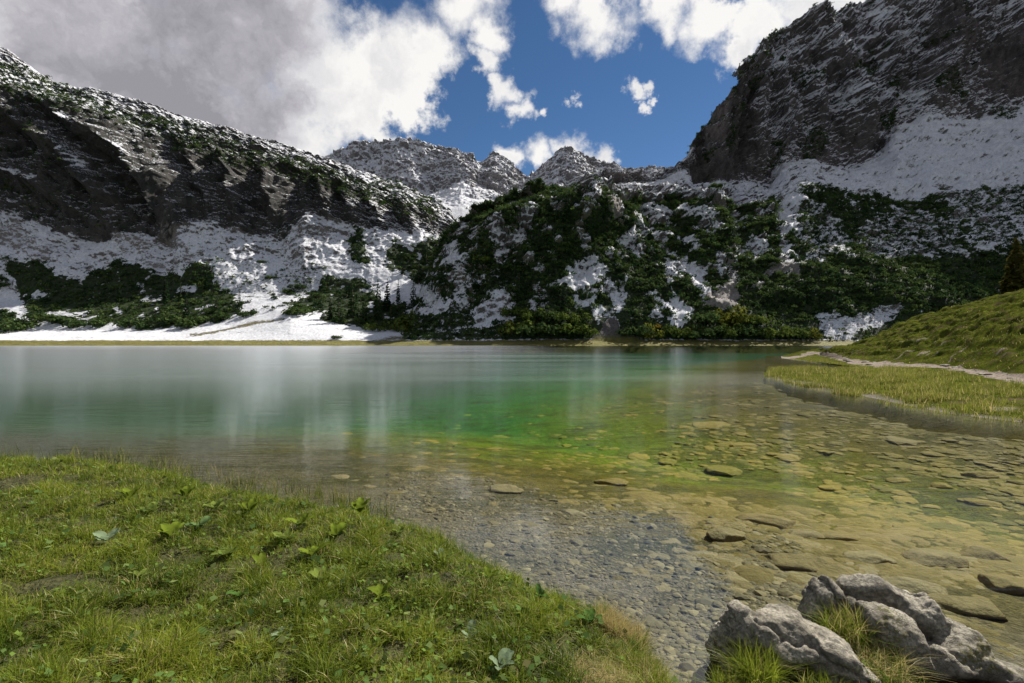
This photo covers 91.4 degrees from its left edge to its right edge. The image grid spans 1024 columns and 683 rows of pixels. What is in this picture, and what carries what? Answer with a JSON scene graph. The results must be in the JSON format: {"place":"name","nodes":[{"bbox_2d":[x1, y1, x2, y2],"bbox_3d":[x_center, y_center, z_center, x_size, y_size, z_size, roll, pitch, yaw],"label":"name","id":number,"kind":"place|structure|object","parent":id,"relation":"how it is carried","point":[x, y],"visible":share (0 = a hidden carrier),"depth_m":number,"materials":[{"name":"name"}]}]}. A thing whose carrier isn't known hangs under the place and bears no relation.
{"place":"outdoors","nodes":[
{"label":"outdoors","id":0,"kind":"place"},
{"bbox_2d":[0,47,499,345],"bbox_3d":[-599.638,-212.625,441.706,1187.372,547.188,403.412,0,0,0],"label":"mountain ridge","id":1,"kind":"structure","parent":0,"point":[229,214],"depth_m":390.95,"materials":[{"name":"stone"}]},
{"bbox_2d":[0,320,37,330],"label":"dark bush","id":2,"kind":"object","parent":1,"relation":"on","point":[14,326],"visible":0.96,"depth_m":294.85,"materials":[{"name":"green plant"}]},
{"bbox_2d":[2,318,41,326],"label":"dark bush","id":3,"kind":"object","parent":1,"relation":"on","point":[35,320],"visible":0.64,"depth_m":305.01,"materials":[{"name":"green plant"}]},
{"bbox_2d":[21,311,49,321],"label":"dark bush","id":4,"kind":"object","parent":1,"relation":"on","point":[37,317],"visible":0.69,"depth_m":308.71,"materials":[{"name":"green plant"}]},
{"bbox_2d":[41,313,82,323],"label":"dark bush","id":5,"kind":"object","parent":1,"relation":"on","point":[52,318],"visible":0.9,"depth_m":306.27,"materials":[{"name":"green plant"}]},
{"bbox_2d":[62,319,86,327],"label":"dark bush","id":6,"kind":"object","parent":1,"relation":"on","point":[72,324],"visible":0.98,"depth_m":301.68,"materials":[{"name":"green plant"}]},
{"bbox_2d":[86,318,112,326],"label":"dark bush","id":7,"kind":"object","parent":1,"relation":"on","point":[92,322],"visible":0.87,"depth_m":303.35,"materials":[{"name":"green plant"}]},
{"bbox_2d":[111,317,144,327],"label":"dark bush","id":8,"kind":"object","parent":1,"relation":"on","point":[124,323],"visible":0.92,"depth_m":300.21,"materials":[{"name":"green plant"}]},
{"bbox_2d":[149,313,181,323],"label":"dark bush","id":9,"kind":"object","parent":1,"relation":"on","point":[169,319],"visible":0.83,"depth_m":301.01,"materials":[{"name":"green plant"}]},
{"bbox_2d":[174,318,199,327],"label":"dark bush","id":10,"kind":"object","parent":1,"relation":"on","point":[185,322],"visible":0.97,"depth_m":292.01,"materials":[{"name":"green plant"}]},
{"bbox_2d":[182,314,209,322],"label":"dark bush","id":11,"kind":"object","parent":1,"relation":"on","point":[200,319],"visible":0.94,"depth_m":297.78,"materials":[{"name":"green plant"}]},
{"bbox_2d":[0,59,442,333],"bbox_3d":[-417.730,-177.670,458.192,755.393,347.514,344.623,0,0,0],"label":"dwarf pine scrub","id":12,"kind":"object","parent":1,"relation":"on","point":[205,310],"visible":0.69,"depth_m":358.99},
{"bbox_2d":[280,307,304,315],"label":"dark bush","id":13,"kind":"object","parent":1,"relation":"on","point":[289,311],"visible":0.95,"depth_m":294.53,"materials":[{"name":"green plant"}]},
{"bbox_2d":[334,297,344,324],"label":"spruce tree","id":14,"kind":"object","parent":1,"relation":"on","point":[339,319],"visible":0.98,"depth_m":295.79,"materials":[{"name":"green plant"}]},
{"bbox_2d":[346,280,357,317],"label":"spruce tree","id":15,"kind":"object","parent":1,"relation":"on","point":[352,311],"visible":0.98,"depth_m":307.77,"materials":[{"name":"green plant"}]},
{"bbox_2d":[359,292,368,323],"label":"spruce tree","id":16,"kind":"object","parent":1,"relation":"on","point":[364,317],"visible":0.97,"depth_m":303.16,"materials":[{"name":"green plant"}]},
{"bbox_2d":[361,322,384,331],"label":"green bush","id":17,"kind":"object","parent":1,"relation":"on","point":[373,326],"visible":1,"depth_m":286.88,"materials":[{"name":"green plant"}]},
{"bbox_2d":[373,279,382,320],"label":"spruce tree","id":18,"kind":"object","parent":1,"relation":"on","point":[377,311],"visible":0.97,"depth_m":309.88,"materials":[{"name":"green plant"}]},
{"bbox_2d":[382,279,391,309],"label":"spruce tree","id":19,"kind":"object","parent":1,"relation":"on","point":[386,298],"visible":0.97,"depth_m":321.82,"materials":[{"name":"green plant"}]},
{"bbox_2d":[381,322,408,331],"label":"green bush","id":20,"kind":"object","parent":1,"relation":"on","point":[398,328],"visible":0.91,"depth_m":294.91,"materials":[{"name":"green plant"}]},
{"bbox_2d":[381,314,413,327],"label":"green bush","id":21,"kind":"object","parent":1,"relation":"on","point":[401,320],"visible":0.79,"depth_m":298.97,"materials":[{"name":"green plant"}]},
{"bbox_2d":[0,0,864,175],"label":"sky","id":22,"kind":"structure","parent":0,"point":[628,83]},
{"bbox_2d":[321,137,663,221],"bbox_3d":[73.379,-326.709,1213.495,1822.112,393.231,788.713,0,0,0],"label":"mountains","id":23,"kind":"structure","parent":0,"point":[456,181],"depth_m":1227.01,"materials":[{"name":"stone"}]},
{"bbox_2d":[0,368,1023,682],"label":"ground","id":24,"kind":"structure","parent":0,"point":[310,446],"depth_m":9.45,"materials":[{"name":"plant"}]},
{"bbox_2d":[93,528,121,541],"bbox_3d":[-3.438,1.657,4.262,0.289,0.094,0.168,0,0,36],"label":"broad leaved plant","id":25,"kind":"object","parent":24,"relation":"on","point":[103,536],"visible":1,"depth_m":4.28,"materials":[{"name":"green plant"}]},
{"bbox_2d":[115,485,141,496],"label":"broad leaved plant","id":26,"kind":"object","parent":24,"relation":"on","point":[125,491],"visible":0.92,"depth_m":5.50,"materials":[{"name":"green plant"}]},
{"bbox_2d":[158,521,183,536],"bbox_3d":[-2.972,1.645,4.354,0.182,0.098,0.234,0,0,-17],"label":"broad leaved plant","id":27,"kind":"object","parent":24,"relation":"on","point":[167,528],"visible":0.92,"depth_m":4.37,"materials":[{"name":"green plant"}]},
{"bbox_2d":[173,485,194,496],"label":"broad leaved plant","id":28,"kind":"object","parent":24,"relation":"on","point":[186,490],"visible":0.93,"depth_m":5.47,"materials":[{"name":"green plant"}]},
{"bbox_2d":[0,438,396,521],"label":"reeds","id":29,"kind":"object","parent":24,"relation":"on","point":[241,480],"visible":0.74,"depth_m":7.27,"materials":[{"name":"green plant"}]},
{"bbox_2d":[185,516,211,526],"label":"broad leaved plant","id":30,"kind":"object","parent":24,"relation":"on","point":[204,519],"visible":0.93,"depth_m":4.61,"materials":[{"name":"green plant"}]},
{"bbox_2d":[211,545,238,556],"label":"broad leaved plant","id":31,"kind":"object","parent":24,"relation":"on","point":[229,550],"visible":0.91,"depth_m":3.96,"materials":[{"name":"green plant"}]},
{"bbox_2d":[237,498,259,510],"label":"broad leaved plant","id":32,"kind":"object","parent":24,"relation":"on","point":[252,503],"visible":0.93,"depth_m":5.03,"materials":[{"name":"green plant"}]},
{"bbox_2d":[251,552,270,566],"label":"broad leaved plant","id":33,"kind":"object","parent":24,"relation":"on","point":[255,557],"visible":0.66,"depth_m":3.87,"materials":[{"name":"green plant"}]},
{"bbox_2d":[272,529,295,541],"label":"broad leaved plant","id":34,"kind":"object","parent":24,"relation":"on","point":[279,535],"visible":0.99,"depth_m":4.30,"materials":[{"name":"green plant"}]},
{"bbox_2d":[285,513,314,525],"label":"broad leaved plant","id":35,"kind":"object","parent":24,"relation":"on","point":[304,517],"visible":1,"depth_m":4.68,"materials":[{"name":"green plant"}]},
{"bbox_2d":[298,541,330,555],"bbox_3d":[-1.617,1.700,4.079,0.237,0.103,0.179,0,0,-42],"label":"broad leaved plant","id":36,"kind":"object","parent":24,"relation":"on","point":[309,552],"visible":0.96,"depth_m":4.08,"materials":[{"name":"green plant"}]},
{"bbox_2d":[308,567,334,581],"bbox_3d":[-1.361,1.669,3.555,0.170,0.078,0.162,0,0,0],"label":"broad leaved plant","id":37,"kind":"object","parent":24,"relation":"on","point":[323,570],"visible":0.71,"depth_m":3.59,"materials":[{"name":"green plant"}]},
{"bbox_2d":[326,522,346,536],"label":"broad leaved plant","id":38,"kind":"object","parent":24,"relation":"on","point":[336,529],"visible":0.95,"depth_m":4.50,"materials":[{"name":"green plant"}]},
{"bbox_2d":[0,457,678,682],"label":"herb leaves","id":39,"kind":"object","parent":24,"relation":"on","point":[466,655],"visible":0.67,"depth_m":3.13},
{"bbox_2d":[351,497,370,511],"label":"broad leaved plant","id":40,"kind":"object","parent":24,"relation":"on","point":[359,504],"visible":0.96,"depth_m":5.08,"materials":[{"name":"green plant"}]},
{"bbox_2d":[367,582,391,598],"bbox_3d":[-0.886,1.676,3.368,0.159,0.080,0.144,0,0,0],"label":"broad leaved plant","id":41,"kind":"object","parent":24,"relation":"on","point":[378,590],"visible":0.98,"depth_m":3.37,"materials":[{"name":"green plant"}]},
{"bbox_2d":[0,455,887,682],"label":"clover leaves","id":42,"kind":"object","parent":24,"relation":"on","point":[405,652],"visible":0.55,"depth_m":3.31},
{"bbox_2d":[0,449,935,682],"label":"grass","id":43,"kind":"structure","parent":24,"relation":"on","point":[323,590],"depth_m":3.32,"materials":[{"name":"plant"}]},
{"bbox_2d":[202,498,224,509],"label":"broad leaved plant","id":44,"kind":"object","parent":43,"relation":"on","point":[214,505],"visible":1,"depth_m":5.20,"materials":[{"name":"green plant"}]},
{"bbox_2d":[462,619,479,637],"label":"broad leaved plant","id":45,"kind":"object","parent":24,"relation":"on","point":[469,627],"visible":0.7,"depth_m":3.02,"materials":[{"name":"green plant"}]},
{"bbox_2d":[489,648,514,669],"bbox_3d":[-0.046,1.697,2.652,0.144,0.061,0.142,0,0,-30],"label":"broad leaved plant","id":46,"kind":"object","parent":24,"relation":"on","point":[506,654],"visible":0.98,"depth_m":2.67,"materials":[{"name":"green plant"}]},
{"bbox_2d":[490,484,523,493],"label":"submerged rock","id":47,"kind":"object","parent":24,"relation":"on","point":[504,488],"visible":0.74,"depth_m":7.55,"materials":[{"name":"stone"}]},
{"bbox_2d":[577,608,602,621],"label":"broad leaved plant","id":48,"kind":"object","parent":24,"relation":"on","point":[591,617],"visible":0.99,"depth_m":3.23,"materials":[{"name":"green plant"}]},
{"bbox_2d":[547,641,650,682],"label":"dry grass tuft","id":49,"kind":"object","parent":24,"relation":"on","point":[615,666],"visible":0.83,"depth_m":2.75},
{"bbox_2d":[384,472,819,682],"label":"shore pebbles","id":50,"kind":"object","parent":24,"relation":"on","point":[704,604],"visible":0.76,"depth_m":4.80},
{"bbox_2d":[594,478,627,485],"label":"submerged rock","id":51,"kind":"object","parent":24,"relation":"on","point":[616,481],"visible":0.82,"depth_m":8.90,"materials":[{"name":"stone"}]},
{"bbox_2d":[577,595,672,655],"bbox_3d":[0.739,1.871,3.357,0.703,0.372,0.791,0,0,-20],"label":"dry grass tuft","id":52,"kind":"object","parent":24,"relation":"on","point":[611,616],"visible":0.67,"depth_m":3.29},
{"bbox_2d":[599,627,688,681],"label":"dry grass tuft","id":53,"kind":"object","parent":24,"relation":"on","point":[654,659],"visible":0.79,"depth_m":2.89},
{"bbox_2d":[331,387,1023,656],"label":"lake bed cobbles","id":54,"kind":"object","parent":24,"relation":"on","point":[877,537],"visible":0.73,"depth_m":7.64,"materials":[{"name":"stone"}]},
{"bbox_2d":[680,656,756,682],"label":"green grass tuft","id":55,"kind":"object","parent":24,"relation":"on","point":[722,679],"visible":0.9,"depth_m":2.76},
{"bbox_2d":[706,527,745,541],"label":"submerged rock","id":56,"kind":"object","parent":24,"relation":"on","point":[725,534],"visible":0.91,"depth_m":5.66,"materials":[{"name":"stone"}]},
{"bbox_2d":[691,622,811,682],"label":"green grass tuft","id":57,"kind":"object","parent":24,"relation":"on","point":[762,671],"visible":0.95,"depth_m":2.76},
{"bbox_2d":[736,513,795,529],"bbox_3d":[3.340,2.384,6.603,0.707,0.188,0.471,0,0,31],"label":"submerged rock","id":58,"kind":"object","parent":24,"relation":"on","point":[779,522],"visible":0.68,"depth_m":6.50,"materials":[{"name":"stone"}]},
{"bbox_2d":[705,600,881,682],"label":"boulder","id":59,"kind":"object","parent":24,"relation":"on","point":[796,634],"visible":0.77,"depth_m":2.88,"materials":[{"name":"stone"}]},
{"bbox_2d":[761,553,828,571],"bbox_3d":[2.811,2.195,4.938,0.635,0.154,0.424,0,0,18],"label":"submerged rock","id":60,"kind":"object","parent":24,"relation":"on","point":[804,562],"visible":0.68,"depth_m":4.86,"materials":[{"name":"stone"}]},
{"bbox_2d":[788,529,824,538],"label":"submerged rock","id":61,"kind":"object","parent":24,"relation":"on","point":[809,533],"visible":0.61,"depth_m":5.96,"materials":[{"name":"stone"}]},
{"bbox_2d":[777,665,863,682],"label":"green grass tuft","id":62,"kind":"object","parent":24,"relation":"on","point":[812,678],"visible":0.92,"depth_m":2.73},
{"bbox_2d":[797,575,859,626],"bbox_3d":[2.156,1.818,3.348,0.434,0.436,0.305,0,0,32],"label":"boulder","id":63,"kind":"object","parent":24,"relation":"on","point":[824,587],"visible":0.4,"depth_m":3.32,"materials":[{"name":"stone"}]},
{"bbox_2d":[818,485,841,490],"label":"lake stone","id":64,"kind":"object","parent":24,"relation":"on","point":[830,487],"visible":0.97,"depth_m":9.65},
{"bbox_2d":[821,531,860,540],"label":"submerged rock","id":65,"kind":"object","parent":24,"relation":"on","point":[839,535],"visible":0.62,"depth_m":5.92,"materials":[{"name":"stone"}]},
{"bbox_2d":[791,593,903,649],"bbox_3d":[2.060,1.733,3.160,0.722,0.254,0.754,0,0,24],"label":"straw grass tuft","id":66,"kind":"object","parent":24,"relation":"on","point":[846,630],"visible":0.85,"depth_m":3.10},
{"bbox_2d":[843,550,896,563],"bbox_3d":[3.698,2.257,5.199,0.524,0.147,0.355,0,0,-20],"label":"submerged rock","id":67,"kind":"object","parent":24,"relation":"on","point":[872,557],"visible":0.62,"depth_m":5.13,"materials":[{"name":"stone"}]},
{"bbox_2d":[885,477,910,482],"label":"lake stone","id":68,"kind":"object","parent":24,"relation":"on","point":[897,480],"visible":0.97,"depth_m":9.73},
{"bbox_2d":[850,622,953,682],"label":"straw grass tuft","id":69,"kind":"object","parent":24,"relation":"on","point":[886,657],"visible":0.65,"depth_m":2.89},
{"bbox_2d":[883,576,947,594],"bbox_3d":[3.537,2.189,4.419,0.520,0.131,0.329,0,0,30],"label":"submerged rock","id":70,"kind":"object","parent":24,"relation":"on","point":[913,585],"visible":0.47,"depth_m":4.40,"materials":[{"name":"stone"}]},
{"bbox_2d":[835,573,1023,682],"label":"boulder","id":71,"kind":"object","parent":24,"relation":"on","point":[920,622],"visible":0.78,"depth_m":3.06,"materials":[{"name":"stone"}]},
{"bbox_2d":[900,548,969,567],"bbox_3d":[4.532,2.329,5.376,0.664,0.150,0.442,0,0,0],"label":"submerged rock","id":72,"kind":"object","parent":24,"relation":"on","point":[930,557],"visible":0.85,"depth_m":5.27,"materials":[{"name":"stone"}]},
{"bbox_2d":[930,482,952,488],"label":"lake stone","id":73,"kind":"object","parent":24,"relation":"on","point":[940,485],"visible":0.94,"depth_m":9.19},
{"bbox_2d":[927,593,1007,620],"bbox_3d":[3.739,2.197,4.149,0.561,0.134,0.400,0,0,20],"label":"submerged rock","id":74,"kind":"object","parent":24,"relation":"on","point":[976,607],"visible":0.8,"depth_m":4.05,"materials":[{"name":"stone"}]},
{"bbox_2d":[960,471,998,478],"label":"submerged rock","id":75,"kind":"object","parent":24,"relation":"on","point":[979,474],"visible":0.83,"depth_m":9.50,"materials":[{"name":"stone"}]},
{"bbox_2d":[959,546,1011,561],"bbox_3d":[5.264,2.383,5.570,0.530,0.146,0.365,0,0,0],"label":"submerged rock","id":76,"kind":"object","parent":24,"relation":"on","point":[986,553],"visible":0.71,"depth_m":5.54,"materials":[{"name":"stone"}]},
{"bbox_2d":[974,499,1001,507],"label":"lake stone","id":77,"kind":"object","parent":24,"relation":"on","point":[981,502],"visible":0.94,"depth_m":8.27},
{"bbox_2d":[977,573,1023,594],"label":"submerged rock","id":78,"kind":"object","parent":24,"relation":"on","point":[1006,584],"visible":0.95,"depth_m":4.62,"materials":[{"name":"stone"}]},
{"bbox_2d":[0,346,1023,430],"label":"lake water","id":79,"kind":"structure","parent":0,"point":[38,379],"depth_m":29.41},
{"bbox_2d":[374,0,1023,345],"bbox_3d":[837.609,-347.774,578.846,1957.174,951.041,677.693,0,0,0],"label":"mountain peak","id":80,"kind":"structure","parent":0,"point":[947,138],"depth_m":426.98,"materials":[{"name":"grey stone"}]},
{"bbox_2d":[491,261,513,269],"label":"green bush","id":81,"kind":"object","parent":80,"relation":"on","point":[505,265],"visible":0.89,"depth_m":296.79,"materials":[{"name":"green plant"}]},
{"bbox_2d":[500,306,521,316],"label":"green bush","id":82,"kind":"object","parent":80,"relation":"on","point":[506,312],"visible":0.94,"depth_m":268.05,"materials":[{"name":"green plant"}]},
{"bbox_2d":[502,319,546,333],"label":"green bush","id":83,"kind":"object","parent":80,"relation":"on","point":[532,323],"visible":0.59,"depth_m":255.86,"materials":[{"name":"green plant"}]},
{"bbox_2d":[514,307,545,319],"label":"green bush","id":84,"kind":"object","parent":80,"relation":"on","point":[525,314],"visible":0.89,"depth_m":263.20,"materials":[{"name":"green plant"}]},
{"bbox_2d":[515,321,551,336],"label":"green bush","id":85,"kind":"object","parent":80,"relation":"on","point":[527,331],"visible":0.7,"depth_m":253.31,"materials":[{"name":"green plant"}]},
{"bbox_2d":[530,309,558,321],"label":"green bush","id":86,"kind":"object","parent":80,"relation":"on","point":[539,316],"visible":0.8,"depth_m":262.16,"materials":[{"name":"green plant"}]},
{"bbox_2d":[536,322,574,334],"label":"green bush","id":87,"kind":"object","parent":80,"relation":"on","point":[552,329],"visible":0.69,"depth_m":256.20,"materials":[{"name":"green plant"}]},
{"bbox_2d":[544,311,574,323],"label":"green bush","id":88,"kind":"object","parent":80,"relation":"on","point":[562,317],"visible":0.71,"depth_m":260.94,"materials":[{"name":"green plant"}]},
{"bbox_2d":[549,323,587,335],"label":"green bush","id":89,"kind":"object","parent":80,"relation":"on","point":[569,326],"visible":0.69,"depth_m":255.75,"materials":[{"name":"green plant"}]},
{"bbox_2d":[568,313,591,323],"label":"green bush","id":90,"kind":"object","parent":80,"relation":"on","point":[575,318],"visible":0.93,"depth_m":261.31,"materials":[{"name":"green plant"}]},
{"bbox_2d":[565,324,598,335],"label":"green bush","id":91,"kind":"object","parent":80,"relation":"on","point":[590,330],"visible":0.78,"depth_m":255.61,"materials":[{"name":"green plant"}]},
{"bbox_2d":[622,324,655,335],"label":"green bush","id":92,"kind":"object","parent":80,"relation":"on","point":[643,329],"visible":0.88,"depth_m":255.35,"materials":[{"name":"green plant"}]},
{"bbox_2d":[639,323,662,338],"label":"green bush","id":93,"kind":"object","parent":80,"relation":"on","point":[647,334],"visible":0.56,"depth_m":257.50,"materials":[{"name":"green plant"}]},
{"bbox_2d":[657,326,681,336],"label":"green bush","id":94,"kind":"object","parent":80,"relation":"on","point":[670,330],"visible":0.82,"depth_m":257.73,"materials":[{"name":"green plant"}]},
{"bbox_2d":[671,327,699,338],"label":"green bush","id":95,"kind":"object","parent":80,"relation":"on","point":[685,332],"visible":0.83,"depth_m":256.07,"materials":[{"name":"green plant"}]},
{"bbox_2d":[682,310,720,322],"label":"green bush","id":96,"kind":"object","parent":80,"relation":"on","point":[707,315],"visible":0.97,"depth_m":263.64,"materials":[{"name":"green plant"}]},
{"bbox_2d":[694,325,724,336],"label":"green bush","id":97,"kind":"object","parent":80,"relation":"on","point":[709,332],"visible":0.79,"depth_m":254.72,"materials":[{"name":"green plant"}]},
{"bbox_2d":[400,0,1023,340],"bbox_3d":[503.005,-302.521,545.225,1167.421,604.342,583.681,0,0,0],"label":"dwarf pine scrub","id":98,"kind":"object","parent":80,"relation":"on","point":[980,287],"visible":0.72,"depth_m":310.52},
{"bbox_2d":[706,323,743,337],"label":"green bush","id":99,"kind":"object","parent":80,"relation":"on","point":[729,331],"visible":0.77,"depth_m":255.85,"materials":[{"name":"green plant"}]},
{"bbox_2d":[712,308,741,325],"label":"green bush","id":100,"kind":"object","parent":80,"relation":"on","point":[721,321],"visible":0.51,"depth_m":266.62,"materials":[{"name":"green plant"}]},
{"bbox_2d":[722,304,751,322],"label":"green bush","id":101,"kind":"object","parent":80,"relation":"on","point":[734,314],"visible":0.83,"depth_m":263.86,"materials":[{"name":"green plant"}]},
{"bbox_2d":[720,324,756,337],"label":"green bush","id":102,"kind":"object","parent":80,"relation":"on","point":[746,333],"visible":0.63,"depth_m":255.13,"materials":[{"name":"green plant"}]},
{"bbox_2d":[735,314,776,325],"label":"green bush","id":103,"kind":"object","parent":80,"relation":"on","point":[759,319],"visible":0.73,"depth_m":261.16,"materials":[{"name":"green plant"}]},
{"bbox_2d":[763,328,793,339],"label":"green bush","id":104,"kind":"object","parent":80,"relation":"on","point":[768,336],"visible":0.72,"depth_m":254.78,"materials":[{"name":"green plant"}]},
{"bbox_2d":[777,325,807,339],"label":"green bush","id":105,"kind":"object","parent":80,"relation":"on","point":[803,332],"visible":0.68,"depth_m":253.68,"materials":[{"name":"green plant"}]},
{"bbox_2d":[766,288,1023,441],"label":"grassy headland","id":106,"kind":"structure","parent":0,"point":[938,351],"depth_m":31.31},
{"bbox_2d":[764,357,1023,423],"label":"marsh grass","id":107,"kind":"structure","parent":106,"relation":"on","point":[930,391],"depth_m":19.58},
{"bbox_2d":[789,287,1023,373],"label":"turf","id":108,"kind":"structure","parent":106,"relation":"on","point":[968,351],"depth_m":34.15,"materials":[{"name":"green plant"}]},
{"bbox_2d":[998,237,1023,293],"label":"larch tree","id":109,"kind":"object","parent":106,"relation":"on","point":[1013,280],"visible":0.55,"depth_m":69.75,"materials":[{"name":"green plant"}]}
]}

